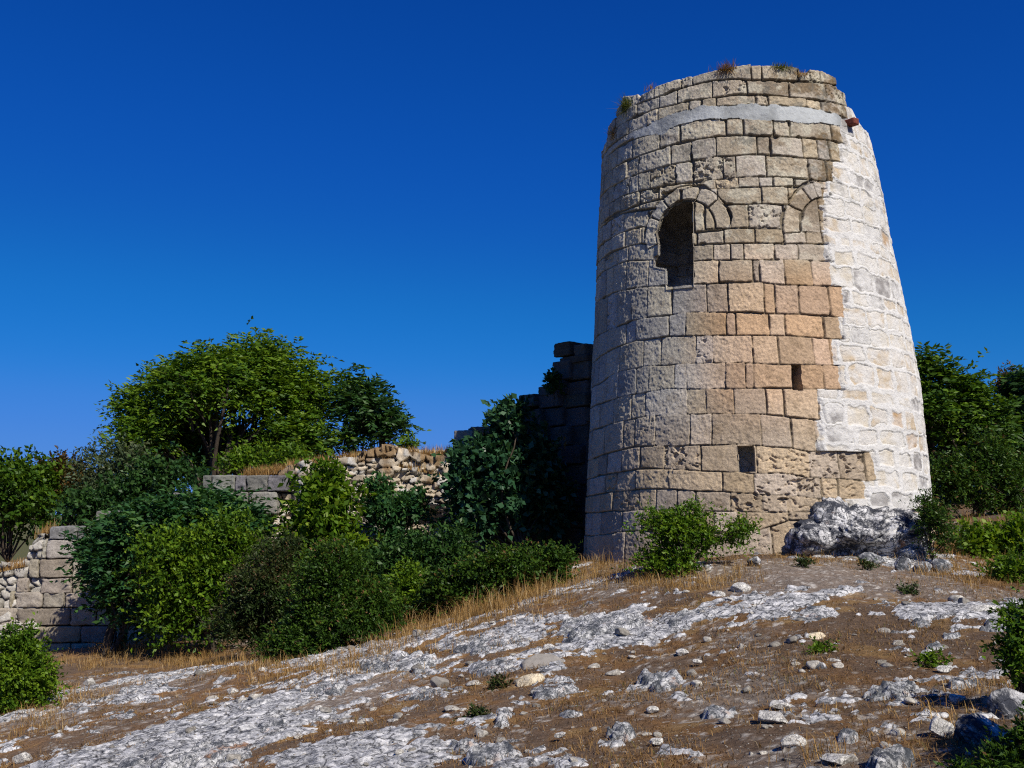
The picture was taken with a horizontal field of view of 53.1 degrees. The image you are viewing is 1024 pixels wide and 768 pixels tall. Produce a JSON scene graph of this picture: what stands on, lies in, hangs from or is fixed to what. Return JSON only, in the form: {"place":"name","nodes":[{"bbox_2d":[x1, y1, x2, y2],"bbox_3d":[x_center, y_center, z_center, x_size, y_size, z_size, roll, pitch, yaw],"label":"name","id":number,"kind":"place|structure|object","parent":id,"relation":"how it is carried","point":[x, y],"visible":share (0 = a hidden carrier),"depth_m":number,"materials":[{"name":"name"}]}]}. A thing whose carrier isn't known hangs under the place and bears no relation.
{"place":"outdoors","nodes":[
{"label":"outdoors","id":0,"kind":"place"},
{"bbox_2d":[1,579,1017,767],"bbox_3d":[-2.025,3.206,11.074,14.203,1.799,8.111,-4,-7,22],"label":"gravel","id":1,"kind":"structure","parent":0,"point":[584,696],"depth_m":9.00,"materials":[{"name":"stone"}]},
{"bbox_2d":[0,488,1023,767],"bbox_3d":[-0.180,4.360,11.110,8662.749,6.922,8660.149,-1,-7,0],"label":"ground","id":2,"kind":"structure","parent":0,"point":[810,584],"depth_m":9.85,"materials":[{"name":"stone"}]},
{"bbox_2d":[12,752,32,763],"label":"stone","id":3,"kind":"object","parent":2,"relation":"on","point":[23,757],"visible":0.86,"depth_m":9.70,"materials":[{"name":"stone"}]},
{"bbox_2d":[0,444,71,562],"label":"tree","id":4,"kind":"object","parent":2,"relation":"on","point":[25,487],"visible":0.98,"depth_m":30.47,"materials":[{"name":"green plant"}]},
{"bbox_2d":[0,611,79,715],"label":"bush","id":5,"kind":"object","parent":2,"relation":"on","point":[24,665],"visible":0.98,"depth_m":12.76,"materials":[{"name":"green plant"}]},
{"bbox_2d":[34,445,102,525],"bbox_3d":[-13.847,4.059,32.348,2.965,4.336,2.446,-1,-7,0],"label":"tree","id":6,"kind":"object","parent":2,"relation":"on","point":[63,456],"visible":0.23,"depth_m":32.15,"materials":[{"name":"green plant"}]},
{"bbox_2d":[58,431,157,525],"bbox_3d":[-11.812,3.798,30.873,3.508,4.852,2.924,-7,-9,42],"label":"tree","id":7,"kind":"object","parent":2,"relation":"on","point":[104,465],"visible":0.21,"depth_m":30.59,"materials":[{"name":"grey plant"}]},
{"bbox_2d":[103,709,135,719],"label":"rock ledge","id":8,"kind":"object","parent":2,"relation":"on","point":[127,715],"visible":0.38,"depth_m":11.39,"materials":[{"name":"stone"}]},
{"bbox_2d":[43,435,219,529],"bbox_3d":[-9.519,3.744,25.640,4.644,4.928,2.654,-1,-7,0],"label":"shrub","id":9,"kind":"object","parent":2,"relation":"on","point":[141,481],"visible":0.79,"depth_m":25.55,"materials":[{"name":"green plant"}]},
{"bbox_2d":[118,683,169,693],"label":"rock ledge","id":10,"kind":"object","parent":2,"relation":"on","point":[131,688],"visible":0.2,"depth_m":13.24,"materials":[{"name":"stone"}]},
{"bbox_2d":[49,468,284,656],"bbox_3d":[-7.263,3.789,21.540,5.148,3.986,2.796,-1,-7,0],"label":"bush","id":11,"kind":"object","parent":2,"relation":"on","point":[98,552],"visible":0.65,"depth_m":21.08,"materials":[{"name":"green plant"}]},
{"bbox_2d":[117,739,259,767],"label":"rock ledge","id":12,"kind":"object","parent":2,"relation":"on","point":[205,753],"visible":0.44,"depth_m":8.33,"materials":[{"name":"stone"}]},
{"bbox_2d":[108,501,272,657],"bbox_3d":[-6.034,3.952,19.662,3.180,3.418,2.647,3,-8,-30],"label":"bush","id":13,"kind":"object","parent":2,"relation":"on","point":[184,572],"visible":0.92,"depth_m":19.38,"materials":[{"name":"green plant"}]},
{"bbox_2d":[87,316,371,488],"bbox_3d":[-9.419,1.911,34.794,9.729,8.180,8.872,-1,-7,0],"label":"tree","id":14,"kind":"object","parent":2,"relation":"on","point":[182,402],"visible":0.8,"depth_m":33.21,"materials":[{"name":"green plant"}]},
{"bbox_2d":[226,754,240,760],"bbox_3d":[-2.223,3.001,8.179,0.119,0.103,0.148,-5,-16,-8],"label":"limestone chip","id":15,"kind":"object","parent":2,"relation":"on","point":[230,757],"visible":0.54,"depth_m":8.13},
{"bbox_2d":[194,525,307,656],"bbox_3d":[-3.942,3.383,16.267,1.948,2.248,1.991,-5,-8,32],"label":"juniper bush","id":16,"kind":"object","parent":2,"relation":"on","point":[255,606],"visible":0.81,"depth_m":15.96,"materials":[{"name":"green plant"}]},
{"bbox_2d":[257,720,283,733],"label":"rock ledge","id":17,"kind":"object","parent":2,"relation":"on","point":[264,726],"visible":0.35,"depth_m":9.30,"materials":[{"name":"stone"}]},
{"bbox_2d":[0,341,592,650],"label":"curtain wall","id":18,"kind":"structure","parent":2,"relation":"on","point":[28,589],"depth_m":23.21,"materials":[{"name":"stone"}]},
{"bbox_2d":[0,444,451,571],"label":"wall grass","id":19,"kind":"structure","parent":18,"relation":"on","point":[263,471],"depth_m":23.89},
{"bbox_2d":[212,435,313,475],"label":"shrub","id":20,"kind":"object","parent":18,"relation":"attached to","point":[242,456],"visible":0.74,"depth_m":24.96,"materials":[{"name":"green plant"}]},
{"bbox_2d":[393,430,425,449],"bbox_3d":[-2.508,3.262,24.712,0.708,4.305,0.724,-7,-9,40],"label":"shrub","id":21,"kind":"object","parent":18,"relation":"attached to","point":[408,442],"visible":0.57,"depth_m":24.85,"materials":[{"name":"green plant"}]},
{"bbox_2d":[538,367,566,399],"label":"bush","id":22,"kind":"object","parent":18,"relation":"attached to","point":[552,377],"visible":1,"depth_m":21.97,"materials":[{"name":"green plant"}]},
{"bbox_2d":[250,443,383,577],"bbox_3d":[-3.847,3.308,21.655,2.676,4.104,2.463,-4,-7,23],"label":"sapling","id":23,"kind":"object","parent":2,"relation":"on","point":[320,510],"visible":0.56,"depth_m":21.39,"materials":[{"name":"plant"}]},
{"bbox_2d":[306,681,344,695],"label":"rock ledge","id":24,"kind":"object","parent":2,"relation":"on","point":[336,688],"visible":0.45,"depth_m":11.07,"materials":[{"name":"stone"}]},
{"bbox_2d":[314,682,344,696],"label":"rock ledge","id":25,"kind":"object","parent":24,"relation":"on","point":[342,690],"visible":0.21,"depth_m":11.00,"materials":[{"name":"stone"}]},
{"bbox_2d":[248,532,416,662],"bbox_3d":[-2.519,3.189,14.504,2.041,2.193,1.975,4,-8,-36],"label":"juniper bush","id":26,"kind":"object","parent":2,"relation":"on","point":[333,605],"visible":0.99,"depth_m":14.26,"materials":[{"name":"green plant"}]},
{"bbox_2d":[302,362,430,457],"bbox_3d":[-4.824,2.482,33.603,4.137,6.486,2.895,2,-7,-21],"label":"tree","id":27,"kind":"object","parent":2,"relation":"on","point":[369,415],"visible":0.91,"depth_m":33.32,"materials":[{"name":"green plant"}]},
{"bbox_2d":[353,470,437,550],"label":"bush","id":28,"kind":"object","parent":2,"relation":"on","point":[387,510],"visible":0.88,"depth_m":22.20,"materials":[{"name":"green plant"}]},
{"bbox_2d":[351,650,439,674],"bbox_3d":[-1.381,3.385,12.112,1.232,0.463,2.518,5,-9,-41],"label":"rock ledge","id":29,"kind":"object","parent":2,"relation":"on","point":[400,660],"visible":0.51,"depth_m":11.87,"materials":[{"name":"stone"}]},
{"bbox_2d":[350,550,454,637],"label":"bush","id":30,"kind":"object","parent":2,"relation":"on","point":[407,579],"visible":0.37,"depth_m":16.83,"materials":[{"name":"green plant"}]},
{"bbox_2d":[351,508,483,596],"bbox_3d":[-1.692,3.662,20.158,3.638,2.439,2.132,-1,-7,0],"label":"bush","id":31,"kind":"object","parent":2,"relation":"on","point":[436,549],"visible":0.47,"depth_m":19.86,"materials":[{"name":"green plant"}]},
{"bbox_2d":[397,686,467,700],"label":"rock ledge","id":32,"kind":"object","parent":2,"relation":"on","point":[412,696],"visible":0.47,"depth_m":9.89,"materials":[{"name":"stone"}]},
{"bbox_2d":[430,676,448,687],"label":"cut stone","id":33,"kind":"object","parent":2,"relation":"on","point":[435,681],"visible":0.73,"depth_m":10.37,"materials":[{"name":"stone"}]},
{"bbox_2d":[449,737,478,753],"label":"rock ledge","id":34,"kind":"object","parent":2,"relation":"on","point":[466,744],"visible":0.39,"depth_m":7.27,"materials":[{"name":"stone"}]},
{"bbox_2d":[450,702,491,723],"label":"weed","id":35,"kind":"object","parent":2,"relation":"on","point":[474,710],"visible":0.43,"depth_m":8.33,"materials":[{"name":"green plant"}]},
{"bbox_2d":[476,729,487,737],"bbox_3d":[-0.226,2.628,7.694,0.100,0.070,0.080,7,-8,20],"label":"limestone chip","id":36,"kind":"object","parent":2,"relation":"on","point":[482,733],"visible":1,"depth_m":7.66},
{"bbox_2d":[443,634,523,655],"bbox_3d":[-0.433,3.202,12.240,2.293,0.428,0.839,-7,-9,40],"label":"rock ledge","id":37,"kind":"object","parent":2,"relation":"on","point":[482,641],"visible":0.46,"depth_m":12.10,"materials":[{"name":"stone"}]},
{"bbox_2d":[467,657,516,676],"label":"rock ledge","id":38,"kind":"object","parent":2,"relation":"on","point":[491,666],"visible":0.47,"depth_m":10.74,"materials":[{"name":"stone"}]},
{"bbox_2d":[464,741,522,765],"bbox_3d":[-0.119,2.534,6.790,0.579,0.287,0.731,-1,-7,0],"label":"rock ledge","id":39,"kind":"object","parent":2,"relation":"on","point":[492,753],"visible":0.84,"depth_m":6.70,"materials":[{"name":"stone"}]},
{"bbox_2d":[407,537,582,617],"bbox_3d":[-0.289,3.104,15.919,2.827,1.458,1.755,-1,-7,0],"label":"bush","id":40,"kind":"object","parent":2,"relation":"on","point":[487,569],"visible":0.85,"depth_m":15.68,"materials":[{"name":"green plant"}]},
{"bbox_2d":[486,672,512,690],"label":"weed","id":41,"kind":"object","parent":2,"relation":"on","point":[501,679],"visible":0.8,"depth_m":9.81,"materials":[{"name":"green plant"}]},
{"bbox_2d":[492,707,515,728],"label":"rock ledge","id":42,"kind":"object","parent":2,"relation":"on","point":[502,713],"visible":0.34,"depth_m":8.00,"materials":[{"name":"stone"}]},
{"bbox_2d":[427,393,584,549],"bbox_3d":[-0.113,2.297,21.418,3.259,4.222,2.279,-1,-7,0],"label":"fig tree","id":43,"kind":"object","parent":2,"relation":"on","point":[512,486],"visible":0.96,"depth_m":20.95,"materials":[{"name":"green plant"}]},
{"bbox_2d":[2,509,1020,767],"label":"dry grass","id":44,"kind":"structure","parent":2,"relation":"on","point":[498,607],"depth_m":13.66,"materials":[{"name":"plant"}]},
{"bbox_2d":[0,544,1023,767],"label":"brown thatch","id":45,"kind":"object","parent":2,"relation":"on","point":[623,684],"visible":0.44,"depth_m":8.90,"materials":[{"name":"plant"}]},
{"bbox_2d":[516,673,544,686],"bbox_3d":[0.177,2.833,9.706,0.276,0.184,0.213,-1,-7,0],"label":"boulder","id":46,"kind":"object","parent":2,"relation":"on","point":[528,679],"visible":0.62,"depth_m":9.64,"materials":[{"name":"beige stone"}]},
{"bbox_2d":[520,654,564,669],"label":"slab","id":47,"kind":"structure","parent":2,"relation":"on","point":[540,660],"depth_m":10.41,"materials":[{"name":"stone"}]},
{"bbox_2d":[532,676,588,699],"bbox_3d":[0.383,2.863,9.321,0.826,0.333,1.061,-1,-7,0],"label":"rock ledge","id":48,"kind":"object","parent":2,"relation":"on","point":[562,688],"visible":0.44,"depth_m":9.10,"materials":[{"name":"stone"}]},
{"bbox_2d":[559,709,582,717],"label":"rock ledge","id":49,"kind":"object","parent":2,"relation":"on","point":[568,713],"visible":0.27,"depth_m":7.97,"materials":[{"name":"stone"}]},
{"bbox_2d":[558,611,652,642],"bbox_3d":[1.019,2.912,11.893,1.768,0.502,1.926,-1,-7,0],"label":"rock ledge","id":50,"kind":"object","parent":2,"relation":"on","point":[574,629],"visible":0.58,"depth_m":11.68,"materials":[{"name":"stone"}]},
{"bbox_2d":[605,721,636,741],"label":"rock ledge","id":51,"kind":"object","parent":2,"relation":"on","point":[619,730],"visible":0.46,"depth_m":6.97,"materials":[{"name":"stone"}]},
{"bbox_2d":[614,627,629,635],"bbox_3d":[1.206,2.713,11.201,0.159,0.092,0.166,11,-13,-1],"label":"limestone chip","id":52,"kind":"object","parent":2,"relation":"on","point":[622,631],"visible":1,"depth_m":11.15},
{"bbox_2d":[649,738,662,744],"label":"stone","id":53,"kind":"object","parent":2,"relation":"on","point":[657,741],"visible":1,"depth_m":6.61,"materials":[{"name":"stone"}]},
{"bbox_2d":[636,668,682,692],"bbox_3d":[1.262,2.643,8.889,0.608,0.350,1.123,-1,-7,0],"label":"rock ledge","id":54,"kind":"object","parent":2,"relation":"on","point":[668,680],"visible":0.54,"depth_m":8.77,"materials":[{"name":"stone"}]},
{"bbox_2d":[667,605,705,629],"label":"rock ledge","id":55,"kind":"object","parent":2,"relation":"on","point":[678,615],"visible":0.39,"depth_m":11.38,"materials":[{"name":"stone"}]},
{"bbox_2d":[610,494,769,580],"bbox_3d":[2.483,2.209,14.358,2.242,1.368,1.198,-1,-7,0],"label":"bush","id":56,"kind":"object","parent":2,"relation":"on","point":[676,528],"visible":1,"depth_m":14.32,"materials":[{"name":"green plant"}]},
{"bbox_2d":[701,704,736,719],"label":"rock ledge","id":57,"kind":"object","parent":2,"relation":"on","point":[712,711],"visible":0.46,"depth_m":7.43,"materials":[{"name":"stone"}]},
{"bbox_2d":[730,582,750,591],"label":"boulder","id":58,"kind":"object","parent":2,"relation":"on","point":[740,587],"visible":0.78,"depth_m":12.40,"materials":[{"name":"stone"}]},
{"bbox_2d":[747,556,760,565],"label":"stone","id":59,"kind":"object","parent":2,"relation":"on","point":[756,559],"visible":0.83,"depth_m":14.49,"materials":[{"name":"stone"}]},
{"bbox_2d":[583,64,935,562],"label":"watch tower","id":60,"kind":"structure","parent":2,"relation":"on","point":[753,355],"depth_m":17.35,"materials":[{"name":"stone"}]},
{"bbox_2d":[607,95,632,115],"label":"grass tuft","id":61,"kind":"object","parent":60,"relation":"on","point":[625,105],"visible":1,"depth_m":19.00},
{"bbox_2d":[654,198,696,289],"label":"arched window","id":62,"kind":"structure","parent":60,"relation":"in","point":[676,244],"depth_m":18.64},
{"bbox_2d":[708,58,737,76],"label":"grass tuft","id":63,"kind":"object","parent":60,"relation":"on","point":[725,67],"visible":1,"depth_m":17.82,"materials":[{"name":"plant"}]},
{"bbox_2d":[770,60,797,70],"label":"grass tuft","id":64,"kind":"object","parent":60,"relation":"on","point":[782,66],"visible":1,"depth_m":17.78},
{"bbox_2d":[791,364,802,390],"bbox_3d":[4.617,-0.048,17.114,0.175,0.437,0.985,-1,-7,-2],"label":"slit window","id":65,"kind":"structure","parent":60,"relation":"in","point":[796,371],"depth_m":16.87,"materials":[{"name":"stone"}]},
{"bbox_2d":[758,710,787,723],"bbox_3d":[1.756,2.259,6.898,0.213,0.102,0.192,-1,-7,0],"label":"stone","id":66,"kind":"object","parent":2,"relation":"on","point":[767,716],"visible":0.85,"depth_m":6.85,"materials":[{"name":"stone"}]},
{"bbox_2d":[769,700,791,709],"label":"stone","id":67,"kind":"object","parent":2,"relation":"on","point":[778,704],"visible":0.93,"depth_m":7.38,"materials":[{"name":"stone"}]},
{"bbox_2d":[780,734,807,747],"bbox_3d":[1.679,2.139,6.084,0.163,0.106,0.111,3,-8,-29],"label":"stone","id":68,"kind":"object","parent":2,"relation":"on","point":[794,740],"visible":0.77,"depth_m":6.06,"materials":[{"name":"stone"}]},
{"bbox_2d":[791,552,816,567],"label":"weed","id":69,"kind":"object","parent":2,"relation":"on","point":[804,562],"visible":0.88,"depth_m":13.91,"materials":[{"name":"green plant"}]},
{"bbox_2d":[769,605,839,620],"bbox_3d":[3.044,2.541,10.810,1.326,0.379,1.004,2,-7,-20],"label":"rock ledge","id":70,"kind":"object","parent":2,"relation":"on","point":[816,613],"visible":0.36,"depth_m":10.71,"materials":[{"name":"stone"}]},
{"bbox_2d":[805,660,819,668],"bbox_3d":[2.518,2.349,8.545,0.126,0.079,0.096,0,-7,-7],"label":"limestone chip","id":71,"kind":"object","parent":2,"relation":"on","point":[812,664],"visible":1,"depth_m":8.52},
{"bbox_2d":[804,632,825,638],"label":"stone","id":72,"kind":"object","parent":2,"relation":"on","point":[818,635],"visible":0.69,"depth_m":9.78,"materials":[{"name":"beige stone"}]},
{"bbox_2d":[801,636,839,654],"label":"weed","id":73,"kind":"object","parent":2,"relation":"on","point":[818,645],"visible":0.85,"depth_m":9.23,"materials":[{"name":"green plant"}]},
{"bbox_2d":[819,753,852,765],"bbox_3d":[1.793,2.075,5.644,0.185,0.063,0.133,-1,-7,0],"label":"stone","id":74,"kind":"object","parent":2,"relation":"on","point":[840,759],"visible":0.99,"depth_m":5.62,"materials":[{"name":"stone"}]},
{"bbox_2d":[837,728,859,743],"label":"rock ledge","id":75,"kind":"object","parent":2,"relation":"on","point":[849,733],"visible":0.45,"depth_m":6.22,"materials":[{"name":"stone"}]},
{"bbox_2d":[784,496,934,556],"bbox_3d":[5.413,2.367,16.269,2.333,1.266,1.431,-1,-7,0],"label":"boulder","id":76,"kind":"object","parent":2,"relation":"on","point":[837,526],"visible":0.77,"depth_m":15.79,"materials":[{"name":"stone"}]},
{"bbox_2d":[855,556,879,569],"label":"weed","id":77,"kind":"object","parent":2,"relation":"on","point":[870,565],"visible":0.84,"depth_m":13.86,"materials":[{"name":"green plant"}]},
{"bbox_2d":[858,552,886,563],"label":"rock","id":78,"kind":"object","parent":2,"relation":"on","point":[872,556],"visible":0.63,"depth_m":15.24,"materials":[{"name":"stone"}]},
{"bbox_2d":[865,743,915,767],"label":"rock ledge","id":79,"kind":"object","parent":2,"relation":"on","point":[897,755],"visible":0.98,"depth_m":5.41,"materials":[{"name":"stone"}]},
{"bbox_2d":[862,679,919,701],"bbox_3d":[2.818,2.336,7.577,0.636,0.294,1.151,-7,-9,41],"label":"rock ledge","id":80,"kind":"object","parent":2,"relation":"on","point":[889,689],"visible":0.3,"depth_m":7.45,"materials":[{"name":"stone"}]},
{"bbox_2d":[894,556,911,570],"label":"rock","id":81,"kind":"object","parent":2,"relation":"on","point":[901,563],"visible":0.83,"depth_m":14.51,"materials":[{"name":"stone"}]},
{"bbox_2d":[889,544,926,559],"bbox_3d":[6.039,2.643,15.836,0.656,0.475,0.443,-7,-9,41],"label":"rock","id":82,"kind":"object","parent":2,"relation":"on","point":[911,551],"visible":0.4,"depth_m":15.63,"materials":[{"name":"stone"}]},
{"bbox_2d":[896,578,919,594],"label":"weed","id":83,"kind":"object","parent":2,"relation":"on","point":[908,590],"visible":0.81,"depth_m":11.81,"materials":[{"name":"green plant"}]},
{"bbox_2d":[912,561,932,571],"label":"boulder","id":84,"kind":"object","parent":2,"relation":"on","point":[916,565],"visible":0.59,"depth_m":14.20,"materials":[{"name":"stone"}]},
{"bbox_2d":[910,617,935,627],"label":"rock ledge","id":85,"kind":"object","parent":2,"relation":"on","point":[919,621],"visible":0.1,"depth_m":10.04,"materials":[{"name":"stone"}]},
{"bbox_2d":[909,646,955,667],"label":"weed","id":86,"kind":"object","parent":2,"relation":"on","point":[926,659],"visible":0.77,"depth_m":8.45,"materials":[{"name":"green plant"}]},
{"bbox_2d":[925,641,943,649],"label":"rock ledge","id":87,"kind":"object","parent":2,"relation":"on","point":[936,644],"visible":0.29,"depth_m":9.08,"materials":[{"name":"stone"}]},
{"bbox_2d":[898,486,972,560],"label":"bush","id":88,"kind":"object","parent":2,"relation":"on","point":[931,511],"visible":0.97,"depth_m":15.36,"materials":[{"name":"green plant"}]},
{"bbox_2d":[929,716,953,737],"bbox_3d":[2.576,2.062,6.146,0.148,0.138,0.119,-1,-7,0],"label":"boulder","id":89,"kind":"object","parent":2,"relation":"on","point":[939,726],"visible":0.92,"depth_m":6.11,"materials":[{"name":"stone"}]},
{"bbox_2d":[931,558,952,572],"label":"boulder","id":90,"kind":"object","parent":2,"relation":"on","point":[939,563],"visible":0.62,"depth_m":14.23,"materials":[{"name":"stone"}]},
{"bbox_2d":[936,665,952,672],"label":"stone","id":91,"kind":"object","parent":2,"relation":"on","point":[943,669],"visible":1,"depth_m":8.20,"materials":[{"name":"stone"}]},
{"bbox_2d":[942,632,960,639],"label":"rock ledge","id":92,"kind":"object","parent":2,"relation":"on","point":[953,635],"visible":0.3,"depth_m":9.53,"materials":[{"name":"stone"}]},
{"bbox_2d":[949,694,966,704],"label":"stone","id":93,"kind":"object","parent":2,"relation":"on","point":[954,699],"visible":0.93,"depth_m":7.03,"materials":[{"name":"stone"}]},
{"bbox_2d":[947,676,980,689],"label":"rock ledge","id":94,"kind":"object","parent":2,"relation":"on","point":[955,681],"visible":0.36,"depth_m":7.60,"materials":[{"name":"stone"}]},
{"bbox_2d":[914,341,1023,503],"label":"tree","id":95,"kind":"object","parent":2,"relation":"on","point":[956,405],"visible":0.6,"depth_m":29.52,"materials":[{"name":"green plant"}]},
{"bbox_2d":[929,418,1023,516],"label":"thicket","id":96,"kind":"object","parent":2,"relation":"on","point":[952,477],"visible":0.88,"depth_m":24.03,"materials":[{"name":"green plant"}]},
{"bbox_2d":[934,672,1023,767],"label":"bush","id":97,"kind":"object","parent":2,"relation":"on","point":[1009,754],"visible":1,"depth_m":4.82,"materials":[{"name":"green plant"}]},
{"bbox_2d":[953,713,1008,744],"bbox_3d":[2.721,2.007,5.937,0.296,0.191,0.213,-4,-8,27],"label":"boulder","id":98,"kind":"object","parent":2,"relation":"on","point":[969,726],"visible":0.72,"depth_m":5.88,"materials":[{"name":"stone"}]},
{"bbox_2d":[966,605,996,611],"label":"boulder","id":99,"kind":"object","parent":2,"relation":"on","point":[977,608],"visible":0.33,"depth_m":10.42,"materials":[{"name":"stone"}]},
{"bbox_2d":[949,508,1023,558],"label":"bush","id":100,"kind":"object","parent":2,"relation":"on","point":[999,537],"visible":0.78,"depth_m":16.46,"materials":[{"name":"green plant"}]},
{"bbox_2d":[979,618,1005,631],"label":"rock ledge","id":101,"kind":"object","parent":2,"relation":"on","point":[987,627],"visible":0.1,"depth_m":9.70,"materials":[{"name":"stone"}]},
{"bbox_2d":[971,541,1023,583],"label":"bush","id":102,"kind":"object","parent":2,"relation":"on","point":[1003,566],"visible":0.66,"depth_m":13.31,"materials":[{"name":"green plant"}]},
{"bbox_2d":[979,578,1023,692],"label":"bush","id":103,"kind":"object","parent":2,"relation":"on","point":[1010,651],"visible":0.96,"depth_m":6.70,"materials":[{"name":"green plant"}]},
{"bbox_2d":[987,687,1023,719],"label":"boulder","id":104,"kind":"object","parent":2,"relation":"on","point":[1006,702],"visible":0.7,"depth_m":6.44,"materials":[{"name":"stone"}]},
{"bbox_2d":[992,360,1019,393],"bbox_3d":[16.131,1.429,32.011,2.244,4.301,1.840,-1,-7,0],"label":"tree","id":105,"kind":"object","parent":2,"relation":"on","point":[998,385],"visible":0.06,"depth_m":32.12,"materials":[{"name":"green plant"}]},
{"bbox_2d":[992,364,1023,490],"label":"tree","id":106,"kind":"object","parent":2,"relation":"on","point":[1015,387],"visible":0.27,"depth_m":30.92,"materials":[{"name":"green plant"}]},
{"bbox_2d":[0,0,1023,514],"label":"sky","id":107,"kind":"structure","parent":0,"point":[408,191],"materials":[{"name":"blue"}]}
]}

